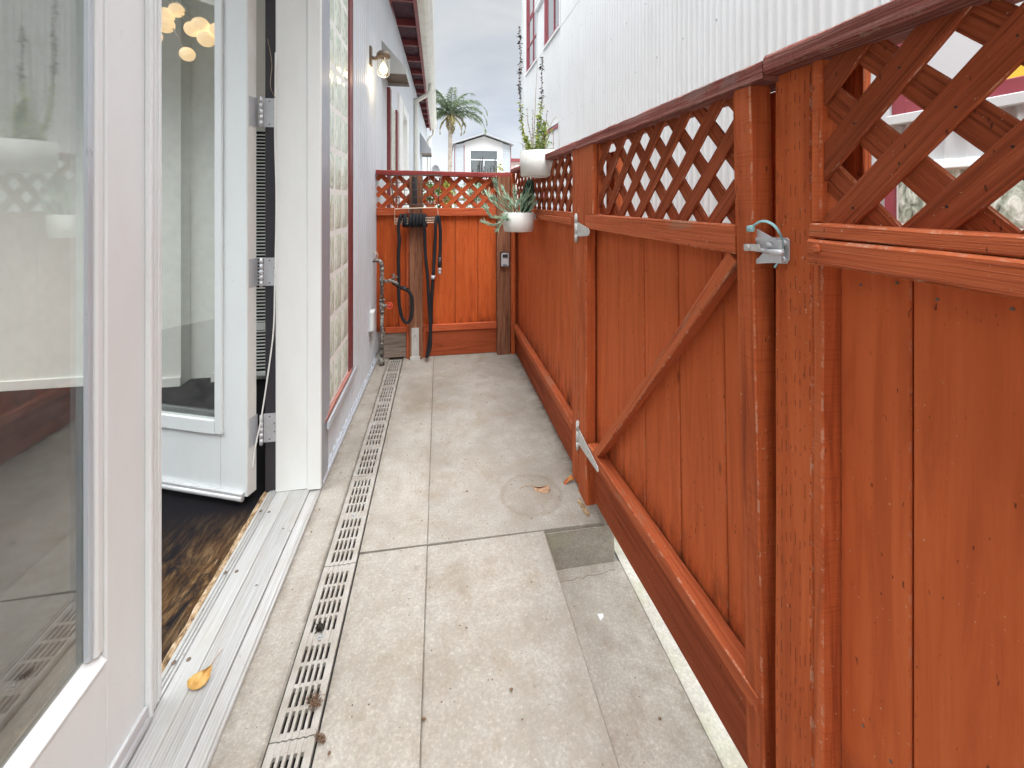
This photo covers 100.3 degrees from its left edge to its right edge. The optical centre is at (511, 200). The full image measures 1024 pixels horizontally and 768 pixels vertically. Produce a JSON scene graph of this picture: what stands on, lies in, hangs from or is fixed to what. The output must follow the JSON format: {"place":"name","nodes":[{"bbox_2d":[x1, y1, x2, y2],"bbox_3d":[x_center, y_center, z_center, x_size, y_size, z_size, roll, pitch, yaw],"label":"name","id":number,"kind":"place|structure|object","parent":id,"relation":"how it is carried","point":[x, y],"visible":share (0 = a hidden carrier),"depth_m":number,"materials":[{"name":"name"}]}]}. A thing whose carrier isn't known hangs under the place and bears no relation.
{"place":"outdoors","nodes":[
{"label":"outdoors","id":0,"kind":"place"},
{"bbox_2d":[0,377,264,767],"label":"floor","id":1,"kind":"structure","parent":0,"point":[41,546],"depth_m":1.65,"materials":[{"name":"brown wood"}]},
{"bbox_2d":[0,0,436,767],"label":"house","id":2,"kind":"structure","parent":1,"relation":"on","point":[128,270],"depth_m":1.89,"materials":[{"name":"grey paint"}]},
{"bbox_2d":[3,0,161,767],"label":"door","id":3,"kind":"structure","parent":2,"relation":"in","point":[101,716],"depth_m":0.96,"materials":[{"name":"white paint"}]},
{"bbox_2d":[162,0,214,60],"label":"globe chandelier","id":4,"kind":"object","parent":2,"relation":"hanging from","point":[201,29],"visible":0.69,"depth_m":2.58,"materials":[{"name":"glass"}]},
{"bbox_2d":[187,649,222,689],"bbox_3d":[-0.821,1.267,1.162,0.044,0.022,0.100,0,0,20],"label":"fallen leaf","id":5,"kind":"object","parent":2,"relation":"on","point":[198,680],"visible":1,"depth_m":1.13,"materials":[{"name":"orange plant"}]},
{"bbox_2d":[162,0,275,501],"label":"door","id":6,"kind":"structure","parent":2,"relation":"in","point":[207,456],"depth_m":1.85,"materials":[{"name":"white paint"}]},
{"bbox_2d":[256,131,264,375],"bbox_3d":[-1.776,0.380,3.114,0.350,1.760,0.070,0,0,-10],"label":"wall heater","id":7,"kind":"object","parent":2,"relation":"attached to","point":[260,250],"depth_m":3.09,"materials":[{"name":"black metal"}]},
{"bbox_2d":[325,0,356,429],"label":"glass block window","id":8,"kind":"structure","parent":2,"relation":"in","point":[341,11],"depth_m":2.34,"materials":[{"name":"glass"}]},
{"bbox_2d":[369,309,374,339],"bbox_3d":[-1.062,0.948,3.217,0.051,0.236,0.100,0,0,-10],"label":"junction box","id":9,"kind":"object","parent":2,"relation":"attached to","point":[371,320],"visible":0.93,"depth_m":3.17,"materials":[{"name":"white paint"}]},
{"bbox_2d":[369,46,389,77],"bbox_3d":[-0.998,-1.047,3.238,0.150,0.226,0.104,0,0,-10],"label":"wall lamp","id":10,"kind":"object","parent":2,"relation":"attached to","point":[383,54],"visible":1,"depth_m":3.22,"materials":[{"name":"white glass"}]},
{"bbox_2d":[373,252,398,365],"bbox_3d":[-1.007,0.846,3.369,0.235,0.895,0.055,0,0,2],"label":"water pipe","id":11,"kind":"object","parent":2,"relation":"attached to","point":[382,305],"visible":0.95,"depth_m":3.36,"materials":[{"name":"grey metal"}]},
{"bbox_2d":[382,41,409,86],"bbox_3d":[-1.085,-1.275,4.014,0.215,0.290,0.440,0,0,-10],"label":"vent hood","id":12,"kind":"object","parent":2,"relation":"attached to","point":[397,71],"visible":0.8,"depth_m":3.81,"materials":[{"name":"metal"}]},
{"bbox_2d":[420,133,431,156],"bbox_3d":[-1.940,-1.255,9.661,0.240,0.450,0.900,0,0,-10],"label":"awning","id":13,"kind":"object","parent":2,"relation":"attached to","point":[425,150],"visible":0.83,"depth_m":9.22,"materials":[{"name":"grey"}]},
{"bbox_2d":[209,355,388,767],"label":"patio slab","id":14,"kind":"structure","parent":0,"point":[265,682],"depth_m":1.32,"materials":[{"name":"concrete"}]},
{"bbox_2d":[312,546,426,767],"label":"patio slab","id":15,"kind":"structure","parent":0,"point":[378,667],"depth_m":1.18,"materials":[{"name":"concrete"}]},
{"bbox_2d":[420,384,432,755],"bbox_3d":[-0.262,1.300,1.272,0.006,0.003,4.596,0,0,-10],"label":"crack","id":16,"kind":"object","parent":15,"relation":"on","point":[425,583],"visible":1,"depth_m":1.35,"materials":[{"name":"grey concrete"}]},
{"bbox_2d":[377,347,402,365],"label":"patio slab","id":17,"kind":"structure","parent":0,"point":[392,358],"depth_m":3.65,"materials":[{"name":"concrete"}]},
{"bbox_2d":[423,180,448,207],"bbox_3d":[-0.745,0.551,3.933,0.405,1.498,0.386,0,0,20],"label":"yard shrub","id":18,"kind":"object","parent":17,"relation":"on","point":[429,197],"visible":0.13,"depth_m":3.91,"materials":[{"name":"green plant"}]},
{"bbox_2d":[433,180,464,207],"bbox_3d":[-0.581,0.552,3.945,0.406,1.497,0.428,0,0,-43],"label":"yard shrub","id":19,"kind":"object","parent":17,"relation":"on","point":[447,199],"visible":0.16,"depth_m":3.92,"materials":[{"name":"yellow plant"}]},
{"bbox_2d":[458,182,489,207],"bbox_3d":[-0.331,0.550,3.995,0.407,1.499,0.360,0,0,26],"label":"yard shrub","id":20,"kind":"object","parent":17,"relation":"on","point":[477,186],"visible":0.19,"depth_m":3.97,"materials":[{"name":"green plant"}]},
{"bbox_2d":[360,356,433,554],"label":"patio slab","id":21,"kind":"structure","parent":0,"point":[399,508],"depth_m":2.05,"materials":[{"name":"concrete"}]},
{"bbox_2d":[429,133,432,197],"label":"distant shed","id":22,"kind":"structure","parent":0,"point":[430,158],"depth_m":13.36,"materials":[{"name":"white"}]},
{"bbox_2d":[429,165,439,180],"bbox_3d":[-2.362,-0.730,13.955,0.726,0.846,0.907,0,0,41],"label":"satellite dish","id":23,"kind":"object","parent":22,"relation":"attached to","point":[435,167],"visible":0.34,"depth_m":13.73,"materials":[{"name":"grey metal"}]},
{"bbox_2d":[427,0,521,179],"label":"sky","id":24,"kind":"structure","parent":0,"point":[477,51],"materials":[{"name":"white"}]},
{"bbox_2d":[452,133,513,207],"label":"gabled house","id":25,"kind":"structure","parent":0,"point":[468,153],"depth_m":40.09,"materials":[{"name":"white paint"}]},
{"bbox_2d":[470,149,497,172],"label":"window","id":26,"kind":"structure","parent":25,"relation":"in","point":[488,156],"depth_m":40.12,"materials":[{"name":"white glass"}]},
{"bbox_2d":[479,179,493,197],"bbox_3d":[-0.278,-0.126,4.528,0.196,0.200,0.196,0,0,-10],"label":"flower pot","id":27,"kind":"object","parent":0,"point":[491,184],"visible":0.1,"depth_m":4.46,"materials":[{"name":"plant"}]},
{"bbox_2d":[472,158,502,178],"bbox_3d":[-0.253,-0.322,4.508,0.358,0.288,0.124,0,0,7],"label":"tall stem plant","id":28,"kind":"object","parent":27,"relation":"in","point":[490,170],"visible":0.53,"depth_m":4.51,"materials":[{"name":"green plant"}]},
{"bbox_2d":[280,204,723,767],"bbox_3d":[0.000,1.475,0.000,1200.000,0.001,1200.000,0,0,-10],"label":"ground","id":29,"kind":"structure","parent":0,"point":[616,558],"depth_m":1.59,"materials":[{"name":"concrete"}]},
{"bbox_2d":[261,357,403,767],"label":"drain channel","id":30,"kind":"object","parent":29,"relation":"on","point":[332,611],"visible":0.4,"depth_m":1.38,"materials":[{"name":"black metal"}]},
{"bbox_2d":[261,735,315,767],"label":"drain grate","id":31,"kind":"object","parent":30,"relation":"on","point":[284,752],"visible":1,"depth_m":1.01,"materials":[{"name":"grey metal"}]},
{"bbox_2d":[313,729,325,743],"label":"debris clump","id":32,"kind":"object","parent":31,"relation":"on","point":[321,736],"visible":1,"depth_m":1.03,"materials":[{"name":"brown plant"}]},
{"bbox_2d":[269,563,355,743],"bbox_3d":[-0.571,1.305,1.279,0.108,0.018,0.498,0,0,-10],"label":"drain grate","id":33,"kind":"object","parent":30,"relation":"on","point":[325,639],"visible":0.99,"depth_m":1.21,"materials":[{"name":"grey metal"}]},
{"bbox_2d":[305,690,324,713],"bbox_3d":[-0.509,1.293,1.107,0.056,0.016,0.048,0,0,39],"label":"debris clump","id":34,"kind":"object","parent":33,"relation":"on","point":[313,702],"visible":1,"depth_m":1.10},
{"bbox_2d":[314,622,325,633],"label":"debris clump","id":35,"kind":"object","parent":33,"relation":"on","point":[320,627],"visible":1,"depth_m":1.29,"materials":[{"name":"brown plant"}]},
{"bbox_2d":[324,475,375,566],"bbox_3d":[-0.656,1.305,1.774,0.108,0.018,0.498,0,0,-10],"label":"drain grate","id":36,"kind":"object","parent":30,"relation":"on","point":[350,517],"visible":1,"depth_m":1.73,"materials":[{"name":"grey metal"}]},
{"bbox_2d":[353,421,387,476],"bbox_3d":[-0.741,1.305,2.268,0.108,0.018,0.498,0,0,-10],"label":"drain grate","id":37,"kind":"object","parent":30,"relation":"on","point":[372,447],"visible":0.96,"depth_m":2.23,"materials":[{"name":"grey metal"}]},
{"bbox_2d":[369,385,396,422],"bbox_3d":[-0.825,1.305,2.761,0.108,0.018,0.498,0,0,-10],"label":"drain grate","id":38,"kind":"object","parent":30,"relation":"on","point":[381,403],"visible":0.98,"depth_m":2.74,"materials":[{"name":"grey metal"}]},
{"bbox_2d":[381,359,402,385],"bbox_3d":[-0.910,1.305,3.255,0.108,0.018,0.498,0,0,-10],"label":"drain grate","id":39,"kind":"object","parent":30,"relation":"on","point":[391,371],"visible":0.98,"depth_m":3.23,"materials":[{"name":"grey metal"}]},
{"bbox_2d":[426,87,487,206],"bbox_3d":[-4.073,-3.324,29.747,4.891,9.592,4.295,0,0,-44],"label":"palm tree","id":40,"kind":"object","parent":29,"relation":"on","point":[453,110],"visible":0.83,"depth_m":29.56,"materials":[{"name":"green plant"}]},
{"bbox_2d":[522,0,1023,229],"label":"corrugated building","id":41,"kind":"structure","parent":29,"relation":"on","point":[607,63],"depth_m":3.55,"materials":[{"name":"white metal"}]},
{"bbox_2d":[525,0,537,75],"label":"window","id":42,"kind":"structure","parent":41,"relation":"in","point":[531,17],"depth_m":9.00,"materials":[{"name":"white metal"}]},
{"bbox_2d":[542,120,559,210],"bbox_3d":[0.674,-0.273,7.336,0.074,2.027,1.116,0,0,-10],"label":"window","id":43,"kind":"structure","parent":41,"relation":"in","point":[554,125],"depth_m":6.96,"materials":[{"name":"white metal"}]},
{"bbox_2d":[543,0,560,50],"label":"window","id":44,"kind":"structure","parent":41,"relation":"in","point":[551,8],"depth_m":7.47,"materials":[{"name":"white metal"}]},
{"bbox_2d":[881,0,1023,125],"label":"window","id":45,"kind":"structure","parent":41,"relation":"in","point":[1010,93],"depth_m":1.48,"materials":[{"name":"white metal"}]},
{"bbox_2d":[885,156,1023,229],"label":"glass block window","id":46,"kind":"structure","parent":41,"relation":"in","point":[901,202],"depth_m":1.59,"materials":[{"name":"clear glass"}]},
{"bbox_2d":[511,158,520,204],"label":"pink house","id":47,"kind":"structure","parent":0,"point":[515,162],"depth_m":60.91,"materials":[{"name":"brown"}]},
{"bbox_2d":[420,531,619,767],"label":"patio slab","id":48,"kind":"structure","parent":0,"point":[478,723],"depth_m":1.20,"materials":[{"name":"concrete"}]},
{"bbox_2d":[427,351,612,569],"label":"patio slab","id":49,"kind":"structure","parent":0,"point":[462,428],"depth_m":2.15,"materials":[{"name":"grey concrete"}]},
{"bbox_2d":[376,170,516,360],"bbox_3d":[-0.523,0.525,3.587,1.220,1.551,0.128,0,0,-10],"label":"back fence","id":50,"kind":"object","parent":49,"relation":"on","point":[472,301],"visible":0.88,"depth_m":3.60,"materials":[{"name":"brown wood"}]},
{"bbox_2d":[390,175,441,204],"bbox_3d":[-0.780,-0.088,3.481,0.411,0.253,0.074,0,0,-10],"label":"wire basket","id":51,"kind":"object","parent":50,"relation":"hanging from","point":[414,182],"visible":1,"depth_m":3.46,"materials":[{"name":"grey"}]},
{"bbox_2d":[394,202,437,224],"bbox_3d":[-0.773,0.095,3.473,0.350,0.193,0.054,0,0,-10],"label":"wire shelf","id":52,"kind":"object","parent":50,"relation":"attached to","point":[429,220],"visible":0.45,"depth_m":3.44,"materials":[{"name":"silver metal"}]},
{"bbox_2d":[392,213,441,357],"bbox_3d":[-0.763,0.685,3.440,0.396,1.168,0.098,0,0,-10],"label":"garden hose","id":53,"kind":"object","parent":52,"relation":"hanging from","point":[417,220],"visible":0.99,"depth_m":3.42,"materials":[{"name":"black rubber"},{"name":"zinc steel"}]},
{"bbox_2d":[500,252,508,266],"bbox_3d":[-0.061,0.492,3.584,0.076,0.122,0.040,0,0,-10],"label":"key lock box","id":54,"kind":"object","parent":50,"relation":"attached to","point":[504,259],"visible":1,"depth_m":3.57,"materials":[{"name":"grey metal"}]},
{"bbox_2d":[520,485,549,492],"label":"fallen leaf","id":55,"kind":"object","parent":49,"relation":"on","point":[544,489],"visible":1,"depth_m":1.91,"materials":[{"name":"brown plant"}]},
{"bbox_2d":[510,141,578,484],"bbox_3d":[0.182,0.539,2.856,0.118,1.624,1.873,0,0,-10],"label":"side fence","id":56,"kind":"object","parent":49,"relation":"on","point":[544,337],"visible":0.62,"depth_m":2.50,"materials":[{"name":"brown wood"}]},
{"bbox_2d":[503,212,535,231],"bbox_3d":[0.048,0.137,2.768,0.216,0.123,0.208,0,0,-10],"label":"wall planter","id":57,"kind":"object","parent":56,"relation":"hanging from","point":[520,222],"visible":0.91,"depth_m":2.68,"materials":[{"name":"ceramic"}]},
{"bbox_2d":[481,178,537,232],"bbox_3d":[-0.016,0.024,2.693,0.388,0.360,0.122,0,0,-10],"label":"trailing succulent","id":58,"kind":"object","parent":57,"relation":"in","point":[491,198],"visible":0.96,"depth_m":2.69,"materials":[{"name":"green plant"}]},
{"bbox_2d":[521,179,533,212],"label":"dark cactus","id":59,"kind":"object","parent":57,"relation":"on","point":[528,182],"visible":0.5,"depth_m":2.77,"materials":[{"name":"green plant"}]},
{"bbox_2d":[520,149,562,177],"bbox_3d":[0.181,-0.222,2.628,0.268,0.159,0.268,0,0,-10],"label":"railing planter","id":60,"kind":"object","parent":56,"relation":"on","point":[534,163],"visible":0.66,"depth_m":2.51,"materials":[{"name":"ceramic"}]},
{"bbox_2d":[516,26,555,149],"bbox_3d":[0.149,-0.671,2.619,0.266,0.811,0.157,0,0,-10],"label":"tall herb plant","id":61,"kind":"object","parent":60,"relation":"on","point":[538,136],"visible":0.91,"depth_m":2.62,"materials":[{"name":"green plant"}]},
{"bbox_2d":[574,61,778,767],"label":"gate","id":62,"kind":"structure","parent":56,"relation":"attached to","point":[676,435],"depth_m":1.13,"materials":[{"name":"brown wood"}]},
{"bbox_2d":[563,475,574,484],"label":"fallen leaf","id":63,"kind":"object","parent":49,"relation":"on","point":[570,477],"visible":1,"depth_m":1.97,"materials":[{"name":"orange plant"}]},
{"bbox_2d":[545,525,613,569],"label":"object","id":64,"kind":"structure","parent":49,"relation":"attached to","point":[580,547],"depth_m":1.71,"materials":[{"name":"grey concrete"}]},
{"bbox_2d":[577,499,589,515],"bbox_3d":[0.302,1.294,1.802,0.019,0.011,0.090,0,0,-17],"label":"wood scrap","id":65,"kind":"object","parent":49,"relation":"on","point":[584,508],"visible":1,"depth_m":1.79,"materials":[{"name":"brown wood"}]},
{"bbox_2d":[557,561,722,767],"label":"path","id":66,"kind":"structure","parent":0,"point":[621,646],"depth_m":1.31,"materials":[{"name":"concrete"}]},
{"bbox_2d":[220,360,660,764],"bbox_3d":[-0.298,1.378,2.101,1.122,0.164,2.730,0,0,-10],"label":"grit","id":67,"kind":"object","parent":66,"relation":"on","point":[424,718],"visible":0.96,"depth_m":1.30,"materials":[{"name":"stone"}]},
{"bbox_2d":[755,0,1023,767],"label":"side fence","id":68,"kind":"object","parent":66,"relation":"on","point":[899,495],"visible":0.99,"depth_m":0.63,"materials":[{"name":"brown wood"}]},
{"bbox_2d":[746,220,783,267],"bbox_3d":[0.493,0.083,0.830,0.030,0.092,0.080,0,0,-10],"label":"gate latch","id":69,"kind":"object","parent":68,"relation":"attached to","point":[750,228],"visible":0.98,"depth_m":0.81,"materials":[{"name":"metal"}]},
{"bbox_2d":[614,536,747,767],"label":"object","id":70,"kind":"structure","parent":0,"point":[727,752],"depth_m":1.30,"materials":[{"name":"concrete"}]}
]}

